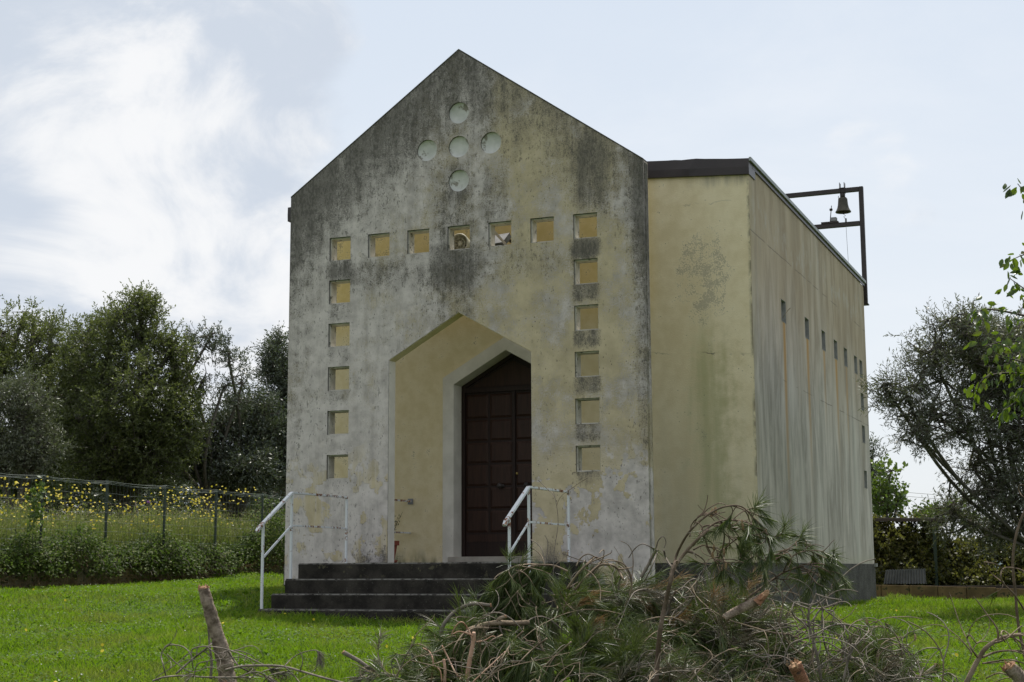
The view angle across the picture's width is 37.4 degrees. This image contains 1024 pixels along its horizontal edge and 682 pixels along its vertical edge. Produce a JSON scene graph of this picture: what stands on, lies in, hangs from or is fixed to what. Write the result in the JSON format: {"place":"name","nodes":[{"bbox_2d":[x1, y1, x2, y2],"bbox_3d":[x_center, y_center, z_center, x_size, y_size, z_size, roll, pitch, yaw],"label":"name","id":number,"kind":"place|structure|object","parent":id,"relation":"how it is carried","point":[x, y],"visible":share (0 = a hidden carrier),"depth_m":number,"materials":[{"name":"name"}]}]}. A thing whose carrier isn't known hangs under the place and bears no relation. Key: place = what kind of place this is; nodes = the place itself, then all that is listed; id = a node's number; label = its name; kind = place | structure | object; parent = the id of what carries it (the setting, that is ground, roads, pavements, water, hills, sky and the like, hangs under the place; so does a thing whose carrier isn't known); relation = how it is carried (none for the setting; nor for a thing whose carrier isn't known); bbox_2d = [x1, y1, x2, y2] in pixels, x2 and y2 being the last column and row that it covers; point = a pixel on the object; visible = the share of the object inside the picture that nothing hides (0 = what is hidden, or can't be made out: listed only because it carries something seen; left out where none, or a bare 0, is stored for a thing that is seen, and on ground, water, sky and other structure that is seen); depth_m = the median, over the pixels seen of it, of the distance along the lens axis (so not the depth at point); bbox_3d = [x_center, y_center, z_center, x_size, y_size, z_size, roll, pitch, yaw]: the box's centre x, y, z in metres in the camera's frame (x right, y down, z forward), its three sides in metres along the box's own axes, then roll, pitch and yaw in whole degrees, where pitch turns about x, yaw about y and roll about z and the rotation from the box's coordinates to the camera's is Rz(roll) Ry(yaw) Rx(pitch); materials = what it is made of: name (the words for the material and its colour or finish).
{"place":"outdoors","nodes":[
{"label":"outdoors","id":0,"kind":"place"},
{"bbox_2d":[0,563,1023,681],"bbox_3d":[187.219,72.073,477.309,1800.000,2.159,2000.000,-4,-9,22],"label":"ground","id":1,"kind":"structure","parent":0,"point":[169,609],"depth_m":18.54,"materials":[{"name":"green plant"}]},
{"bbox_2d":[0,548,26,578],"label":"bramble bush","id":2,"kind":"object","parent":1,"relation":"on","point":[4,568],"visible":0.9,"depth_m":24.45,"materials":[{"name":"green plant"}]},
{"bbox_2d":[0,357,83,517],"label":"olive tree","id":3,"kind":"object","parent":1,"relation":"on","point":[24,402],"visible":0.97,"depth_m":32.86,"materials":[{"name":"green plant"}]},
{"bbox_2d":[0,294,111,517],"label":"olive tree","id":4,"kind":"object","parent":1,"relation":"on","point":[46,334],"visible":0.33,"depth_m":37.64,"materials":[{"name":"green plant"}]},
{"bbox_2d":[0,519,151,581],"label":"bramble bush","id":5,"kind":"object","parent":1,"relation":"on","point":[48,552],"visible":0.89,"depth_m":25.89,"materials":[{"name":"green plant"}]},
{"bbox_2d":[21,278,215,517],"bbox_3d":[-9.558,1.979,36.200,5.182,7.033,3.863,-10,-13,47],"label":"olive tree","id":6,"kind":"object","parent":1,"relation":"on","point":[166,428],"visible":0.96,"depth_m":35.48,"materials":[{"name":"green plant"}]},
{"bbox_2d":[0,495,250,569],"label":"flower stalks","id":7,"kind":"object","parent":1,"relation":"on","point":[110,522],"visible":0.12,"depth_m":28.56,"materials":[{"name":"green plant"}]},
{"bbox_2d":[0,476,255,534],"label":"yellow flowers","id":8,"kind":"object","parent":7,"relation":"attached to","point":[16,482],"visible":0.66,"depth_m":28.95,"materials":[{"name":"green plant"}]},
{"bbox_2d":[0,415,281,521],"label":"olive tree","id":9,"kind":"object","parent":1,"relation":"on","point":[186,500],"visible":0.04,"depth_m":43.76,"materials":[{"name":"green plant"}]},
{"bbox_2d":[0,568,283,588],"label":"wall","id":10,"kind":"structure","parent":1,"relation":"on","point":[82,576],"depth_m":26.30,"materials":[{"name":"concrete"}]},
{"bbox_2d":[0,473,284,571],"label":"wire fence","id":11,"kind":"object","parent":10,"relation":"on","point":[164,515],"visible":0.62,"depth_m":27.96,"materials":[{"name":"grey metal"}]},
{"bbox_2d":[17,476,50,551],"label":"vine shoot","id":12,"kind":"object","parent":11,"relation":"attached to","point":[33,500],"visible":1,"depth_m":25.20,"materials":[{"name":"green plant"}]},
{"bbox_2d":[0,488,284,571],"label":"meadow weeds","id":13,"kind":"object","parent":1,"relation":"on","point":[112,530],"visible":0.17,"depth_m":30.20,"materials":[{"name":"green plant"}]},
{"bbox_2d":[0,485,280,539],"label":"seed heads","id":14,"kind":"object","parent":13,"relation":"on","point":[242,515],"visible":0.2,"depth_m":31.02,"materials":[{"name":"green plant"}]},
{"bbox_2d":[0,546,284,588],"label":"dry grass","id":15,"kind":"structure","parent":1,"relation":"on","point":[170,576],"depth_m":27.06,"materials":[{"name":"plant"}]},
{"bbox_2d":[117,525,209,580],"bbox_3d":[-6.699,4.008,28.585,1.545,1.142,2.444,-7,-11,39],"label":"bramble bush","id":16,"kind":"object","parent":1,"relation":"on","point":[177,556],"visible":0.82,"depth_m":28.37,"materials":[{"name":"green plant"}]},
{"bbox_2d":[207,626,212,678],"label":"pine branch","id":17,"kind":"object","parent":1,"relation":"on","point":[211,665],"visible":0.67,"depth_m":10.70,"materials":[{"name":"brown wood"}]},
{"bbox_2d":[197,584,235,681],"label":"pine log","id":18,"kind":"object","parent":1,"relation":"on","point":[216,632],"visible":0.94,"depth_m":10.46,"materials":[{"name":"wood"}]},
{"bbox_2d":[174,316,261,517],"bbox_3d":[-7.271,2.506,36.782,2.538,6.202,1.636,3,-9,-23],"label":"olive tree","id":19,"kind":"object","parent":1,"relation":"on","point":[220,341],"visible":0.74,"depth_m":37.02,"materials":[{"name":"green plant"}]},
{"bbox_2d":[186,534,252,577],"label":"bramble bush","id":20,"kind":"object","parent":1,"relation":"on","point":[217,558],"visible":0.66,"depth_m":30.06,"materials":[{"name":"green plant"}]},
{"bbox_2d":[152,628,292,681],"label":"pine branch","id":21,"kind":"object","parent":1,"relation":"on","point":[192,675],"visible":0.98,"depth_m":10.12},
{"bbox_2d":[164,377,286,524],"bbox_3d":[-6.912,3.333,38.126,3.630,4.934,3.806,-4,-9,22],"label":"olive tree","id":22,"kind":"object","parent":1,"relation":"on","point":[257,459],"visible":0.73,"depth_m":37.66,"materials":[{"name":"green plant"}]},
{"bbox_2d":[217,493,285,574],"bbox_3d":[-4.930,4.275,32.941,1.547,1.880,5.061,-4,-9,22],"label":"bramble bush","id":23,"kind":"object","parent":1,"relation":"on","point":[243,547],"visible":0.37,"depth_m":31.83,"materials":[{"name":"green plant"}]},
{"bbox_2d":[250,320,288,520],"bbox_3d":[-5.770,2.716,39.894,2.421,6.712,2.537,-4,-9,22],"label":"olive tree","id":24,"kind":"object","parent":1,"relation":"on","point":[273,370],"visible":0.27,"depth_m":39.76,"materials":[{"name":"green plant"}]},
{"bbox_2d":[225,650,341,681],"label":"pine branch","id":25,"kind":"object","parent":1,"relation":"on","point":[276,669],"visible":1,"depth_m":9.97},
{"bbox_2d":[220,608,516,625],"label":"long grass","id":26,"kind":"structure","parent":1,"relation":"on","point":[263,612],"depth_m":16.92,"materials":[{"name":"green plant"}]},
{"bbox_2d":[342,650,398,676],"bbox_3d":[-0.873,1.988,9.296,0.351,0.178,0.035,0,-9,-3],"label":"stick","id":27,"kind":"object","parent":1,"relation":"on","point":[353,657],"visible":0.62,"depth_m":9.29,"materials":[{"name":"orange wood"}]},
{"bbox_2d":[257,561,587,622],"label":"stone steps","id":28,"kind":"structure","parent":1,"relation":"on","point":[384,590],"depth_m":17.54,"materials":[{"name":"concrete"}]},
{"bbox_2d":[255,492,347,608],"bbox_3d":[-2.548,2.549,18.499,0.045,1.388,2.203,-4,-9,22],"label":"handrail","id":29,"kind":"object","parent":28,"relation":"on","point":[272,513],"visible":0.96,"depth_m":18.20,"materials":[{"name":"white metal"}]},
{"bbox_2d":[502,486,569,572],"bbox_3d":[0.305,2.365,17.351,0.045,1.380,2.073,-4,-9,22],"label":"handrail","id":30,"kind":"object","parent":28,"relation":"on","point":[507,520],"visible":0.84,"depth_m":17.10,"materials":[{"name":"white metal"}]},
{"bbox_2d":[25,589,957,681],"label":"lawn dandelions","id":31,"kind":"object","parent":1,"relation":"on","point":[386,646],"visible":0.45,"depth_m":12.66,"materials":[{"name":"yellow plant"}]},
{"bbox_2d":[0,572,1023,681],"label":"clover","id":32,"kind":"object","parent":1,"relation":"on","point":[307,635],"visible":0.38,"depth_m":14.84,"materials":[{"name":"green plant"}]},
{"bbox_2d":[0,583,1023,681],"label":"broadleaf weeds","id":33,"kind":"object","parent":1,"relation":"on","point":[352,623],"visible":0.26,"depth_m":13.71,"materials":[{"name":"green plant"}]},
{"bbox_2d":[10,581,1016,679],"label":"lawn daisies","id":34,"kind":"object","parent":1,"relation":"on","point":[326,619],"visible":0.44,"depth_m":13.49,"materials":[{"name":"white plant"}]},
{"bbox_2d":[283,49,877,608],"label":"chapel","id":35,"kind":"structure","parent":1,"relation":"on","point":[629,343],"depth_m":20.11,"materials":[{"name":"paint"}]},
{"bbox_2d":[394,512,402,562],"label":"potted plant","id":36,"kind":"object","parent":35,"relation":"on","point":[396,543],"visible":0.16,"depth_m":20.20,"materials":[{"name":"brown plant"}]},
{"bbox_2d":[394,499,412,533],"bbox_3d":[-1.697,2.370,20.654,0.080,0.490,1.424,-4,-9,22],"label":"rail stub","id":37,"kind":"object","parent":35,"relation":"attached to","point":[409,501],"visible":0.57,"depth_m":21.16,"materials":[{"name":"white paint"}]},
{"bbox_2d":[454,233,469,249],"bbox_3d":[-0.465,-1.219,20.757,0.264,0.264,1.293,-4,-9,22],"label":"loudspeaker","id":38,"kind":"object","parent":35,"relation":"attached to","point":[461,241],"visible":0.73,"depth_m":20.22,"materials":[{"name":"beige plastic"}]},
{"bbox_2d":[466,390,531,556],"bbox_3d":[0.023,1.818,21.078,1.584,2.348,0.110,-4,-9,22],"label":"door","id":39,"kind":"structure","parent":35,"relation":"in","point":[498,424],"depth_m":21.19,"materials":[{"name":"brown wood"}]},
{"bbox_2d":[495,231,510,245],"bbox_3d":[-0.028,-1.306,20.684,0.324,0.261,1.123,-4,-9,22],"label":"floodlight","id":40,"kind":"object","parent":35,"relation":"attached to","point":[503,239],"visible":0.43,"depth_m":20.29,"materials":[{"name":"grey metal"}]},
{"bbox_2d":[781,299,785,323],"bbox_3d":[3.821,-0.422,21.748,0.174,0.325,0.310,-4,-9,22],"label":"window","id":41,"kind":"structure","parent":35,"relation":"in","point":[783,304],"depth_m":21.86,"materials":[{"name":"grey glass"}]},
{"bbox_2d":[805,317,808,339],"bbox_3d":[4.464,-0.188,23.315,0.174,0.325,0.310,-4,-9,22],"label":"window","id":42,"kind":"structure","parent":35,"relation":"in","point":[806,320],"depth_m":23.43,"materials":[{"name":"grey glass"}]},
{"bbox_2d":[821,329,825,351],"bbox_3d":[4.977,0.000,24.566,0.174,0.325,0.310,-4,-9,22],"label":"window","id":43,"kind":"structure","parent":35,"relation":"in","point":[822,332],"depth_m":24.67,"materials":[{"name":"grey glass"}]},
{"bbox_2d":[786,186,868,305],"bbox_3d":[5.282,-1.741,29.590,3.252,2.325,0.180,-4,-9,22],"label":"bell gantry","id":44,"kind":"object","parent":35,"relation":"attached to","point":[861,222],"visible":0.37,"depth_m":29.15,"materials":[{"name":"metal"}]},
{"bbox_2d":[821,206,838,223],"bbox_3d":[6.171,-2.452,29.365,0.330,0.357,0.120,-4,-9,22],"label":"bell striker","id":45,"kind":"object","parent":44,"relation":"attached to","point":[833,219],"visible":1,"depth_m":29.29,"materials":[{"name":"paint"}]},
{"bbox_2d":[835,183,850,251],"bbox_3d":[6.415,-1.927,29.186,0.304,2.310,0.304,-4,-9,22],"label":"bell","id":46,"kind":"object","parent":44,"relation":"hanging from","point":[843,207],"visible":1,"depth_m":29.23,"materials":[{"name":"brown metal"}]},
{"bbox_2d":[834,339,837,359],"bbox_3d":[5.388,0.153,25.569,0.174,0.325,0.310,-4,-9,22],"label":"window","id":47,"kind":"structure","parent":35,"relation":"in","point":[835,342],"depth_m":25.68,"materials":[{"name":"grey glass"}]},
{"bbox_2d":[844,347,847,367],"bbox_3d":[5.753,0.289,26.458,0.174,0.325,0.310,-4,-9,22],"label":"window","id":48,"kind":"structure","parent":35,"relation":"in","point":[845,350],"depth_m":26.57,"materials":[{"name":"grey glass"}]},
{"bbox_2d":[854,355,857,374],"bbox_3d":[6.147,0.438,27.419,0.174,0.325,0.310,-4,-9,22],"label":"window","id":49,"kind":"structure","parent":35,"relation":"in","point":[855,358],"depth_m":27.53,"materials":[{"name":"grey glass"}]},
{"bbox_2d":[859,359,862,378],"bbox_3d":[6.365,0.521,27.950,0.174,0.325,0.310,-4,-9,22],"label":"window","id":50,"kind":"structure","parent":35,"relation":"in","point":[860,362],"depth_m":28.06,"materials":[{"name":"grey glass"}]},
{"bbox_2d":[861,393,863,410],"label":"window","id":51,"kind":"structure","parent":35,"relation":"in","point":[862,399],"depth_m":27.97,"materials":[{"name":"grey glass"}]},
{"bbox_2d":[862,425,865,443],"bbox_3d":[6.373,1.717,27.773,0.174,0.325,0.310,-4,-9,22],"label":"window","id":52,"kind":"structure","parent":35,"relation":"in","point":[863,427],"depth_m":27.88,"materials":[{"name":"grey glass"}]},
{"bbox_2d":[864,470,867,488],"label":"window","id":53,"kind":"structure","parent":35,"relation":"in","point":[865,472],"depth_m":27.78,"materials":[{"name":"grey glass"}]},
{"bbox_2d":[452,568,841,681],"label":"wilted needles","id":54,"kind":"object","parent":1,"relation":"on","point":[586,599],"visible":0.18,"depth_m":8.43,"materials":[{"name":"plant"}]},
{"bbox_2d":[351,556,958,681],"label":"pine brush","id":55,"kind":"object","parent":1,"relation":"on","point":[632,619],"visible":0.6,"depth_m":8.11,"materials":[{"name":"green plant"}]},
{"bbox_2d":[340,623,430,681],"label":"pine branch","id":56,"kind":"object","parent":55,"relation":"on","point":[367,678],"visible":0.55,"depth_m":8.99,"materials":[{"name":"green plant"}]},
{"bbox_2d":[423,645,505,681],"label":"pine branch","id":57,"kind":"object","parent":55,"relation":"on","point":[444,675],"visible":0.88,"depth_m":7.68,"materials":[{"name":"brown plant"}]},
{"bbox_2d":[451,621,494,681],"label":"pine branch","id":58,"kind":"object","parent":55,"relation":"on","point":[472,646],"visible":0.94,"depth_m":7.79,"materials":[{"name":"brown plant"}]},
{"bbox_2d":[439,602,506,636],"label":"pine branch","id":59,"kind":"object","parent":55,"relation":"on","point":[446,620],"visible":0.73,"depth_m":8.39,"materials":[{"name":"orange wood"}]},
{"bbox_2d":[382,600,571,681],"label":"pine branch","id":60,"kind":"object","parent":55,"relation":"on","point":[516,671],"visible":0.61,"depth_m":7.85,"materials":[{"name":"brown plant"}]},
{"bbox_2d":[466,615,529,631],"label":"pine branch","id":61,"kind":"object","parent":55,"relation":"on","point":[499,621],"visible":0.88,"depth_m":8.21,"materials":[{"name":"brown plant"}]},
{"bbox_2d":[454,540,567,639],"bbox_3d":[-0.049,1.510,8.514,0.749,0.800,0.587,-4,-9,22],"label":"pine branch","id":62,"kind":"object","parent":55,"relation":"on","point":[520,586],"visible":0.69,"depth_m":8.52,"materials":[{"name":"green plant"}]},
{"bbox_2d":[566,549,632,599],"bbox_3d":[0.490,1.265,8.179,0.286,0.271,0.345,7,-11,-39],"label":"pine branch","id":63,"kind":"object","parent":55,"relation":"on","point":[591,560],"visible":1,"depth_m":8.18,"materials":[{"name":"brown plant"}]},
{"bbox_2d":[628,536,677,579],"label":"pine branch","id":64,"kind":"object","parent":55,"relation":"on","point":[656,552],"visible":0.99,"depth_m":8.09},
{"bbox_2d":[387,478,945,681],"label":"brown twigs","id":65,"kind":"object","parent":55,"relation":"on","point":[685,622],"visible":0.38,"depth_m":7.97,"materials":[{"name":"brown wood"}]},
{"bbox_2d":[777,619,916,680],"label":"pine buds","id":66,"kind":"object","parent":65,"relation":"on","point":[866,622],"visible":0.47,"depth_m":7.79,"materials":[{"name":"plant"}]},
{"bbox_2d":[722,590,768,620],"bbox_3d":[1.194,1.345,7.698,0.241,0.159,0.102,-4,-9,22],"label":"pine log","id":67,"kind":"object","parent":55,"relation":"on","point":[756,600],"visible":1,"depth_m":7.68,"materials":[{"name":"brown wood"}]},
{"bbox_2d":[737,517,857,610],"bbox_3d":[1.512,1.185,7.980,0.628,0.534,0.574,-4,-9,22],"label":"pine branch","id":68,"kind":"object","parent":55,"relation":"on","point":[822,582],"visible":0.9,"depth_m":7.96,"materials":[{"name":"green plant"}]},
{"bbox_2d":[789,658,808,681],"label":"pine log","id":69,"kind":"object","parent":55,"relation":"on","point":[796,669],"visible":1,"depth_m":6.98,"materials":[{"name":"brown wood"}]},
{"bbox_2d":[767,578,857,681],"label":"pine branch","id":70,"kind":"object","parent":55,"relation":"on","point":[809,608],"visible":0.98,"depth_m":7.50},
{"bbox_2d":[744,596,902,681],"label":"pine branch","id":71,"kind":"object","parent":55,"relation":"on","point":[850,657],"visible":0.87,"depth_m":7.41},
{"bbox_2d":[854,638,961,681],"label":"pine branch","id":72,"kind":"object","parent":55,"relation":"on","point":[947,673],"visible":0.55,"depth_m":7.80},
{"bbox_2d":[921,592,1023,681],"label":"pine branch","id":73,"kind":"object","parent":55,"relation":"on","point":[984,649],"visible":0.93,"depth_m":7.59,"materials":[{"name":"brown plant"}]},
{"bbox_2d":[395,559,938,681],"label":"dry pine brush","id":74,"kind":"object","parent":1,"relation":"on","point":[745,641],"visible":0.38,"depth_m":8.21,"materials":[{"name":"plant"}]},
{"bbox_2d":[653,489,800,681],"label":"pine branch","id":75,"kind":"object","parent":74,"relation":"on","point":[748,538],"visible":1,"depth_m":7.72,"materials":[{"name":"green plant"}]},
{"bbox_2d":[391,480,949,681],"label":"grey twigs","id":76,"kind":"object","parent":1,"relation":"on","point":[773,628],"visible":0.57,"depth_m":7.96,"materials":[{"name":"wood"}]},
{"bbox_2d":[870,454,910,524],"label":"leafy shrub","id":77,"kind":"object","parent":1,"relation":"on","point":[885,505],"visible":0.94,"depth_m":32.94,"materials":[{"name":"green plant"}]},
{"bbox_2d":[869,431,916,522],"bbox_3d":[8.951,4.171,37.972,1.966,3.810,1.843,5,-10,-29],"label":"leafy shrub","id":78,"kind":"object","parent":1,"relation":"on","point":[872,457],"visible":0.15,"depth_m":37.90,"materials":[{"name":"green plant"}]},
{"bbox_2d":[873,518,941,585],"bbox_3d":[8.541,4.618,32.079,1.532,1.818,2.100,-4,-9,22],"label":"fence","id":79,"kind":"object","parent":1,"relation":"on","point":[934,538],"visible":0.38,"depth_m":31.06,"materials":[{"name":"brown metal"}]},
{"bbox_2d":[873,508,960,585],"bbox_3d":[8.067,4.478,31.532,2.479,1.968,2.077,-4,-9,22],"label":"climber hedge","id":80,"kind":"object","parent":1,"relation":"on","point":[902,546],"visible":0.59,"depth_m":31.10,"materials":[{"name":"green plant"}]},
{"bbox_2d":[856,294,1023,564],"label":"olive tree","id":81,"kind":"object","parent":1,"relation":"on","point":[952,354],"visible":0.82,"depth_m":19.62,"materials":[{"name":"green plant"}]},
{"bbox_2d":[899,484,984,539],"bbox_3d":[9.473,4.286,32.968,1.893,2.609,1.286,1,-9,-11],"label":"leafy shrub","id":82,"kind":"object","parent":1,"relation":"on","point":[914,510],"visible":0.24,"depth_m":32.94,"materials":[{"name":"green plant"}]},
{"bbox_2d":[876,585,1023,599],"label":"wall","id":83,"kind":"structure","parent":1,"relation":"on","point":[954,592],"depth_m":29.32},
{"bbox_2d":[884,568,925,583],"bbox_3d":[7.793,4.668,30.003,0.826,0.302,0.076,-4,-9,22],"label":"corrugated sheet","id":84,"kind":"object","parent":83,"relation":"on","point":[906,576],"visible":1,"depth_m":29.99,"materials":[{"name":"metal"}]},
{"bbox_2d":[950,585,1023,588],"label":"timber plank","id":85,"kind":"object","parent":83,"relation":"on","point":[1011,586],"visible":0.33,"depth_m":29.24,"materials":[{"name":"brown wood"}]},
{"bbox_2d":[931,514,1023,585],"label":"climber hedge","id":86,"kind":"object","parent":1,"relation":"on","point":[976,573],"visible":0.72,"depth_m":31.43,"materials":[{"name":"green plant"}]},
{"bbox_2d":[963,178,1023,427],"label":"broadleaf tree","id":87,"kind":"object","parent":1,"relation":"on","point":[1018,398],"visible":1,"depth_m":9.50,"materials":[{"name":"green plant"}]},
{"bbox_2d":[975,484,1023,653],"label":"pine branch","id":88,"kind":"object","parent":1,"relation":"on","point":[1014,593],"visible":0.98,"depth_m":7.89,"materials":[{"name":"brown plant"}]},
{"bbox_2d":[1000,660,1023,681],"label":"pine log","id":89,"kind":"object","parent":1,"relation":"on","point":[1013,671],"visible":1,"depth_m":7.27,"materials":[{"name":"brown wood"}]},
{"bbox_2d":[0,0,1023,544],"label":"sky","id":90,"kind":"structure","parent":0,"point":[168,144],"materials":[{"name":"white"}]}
]}

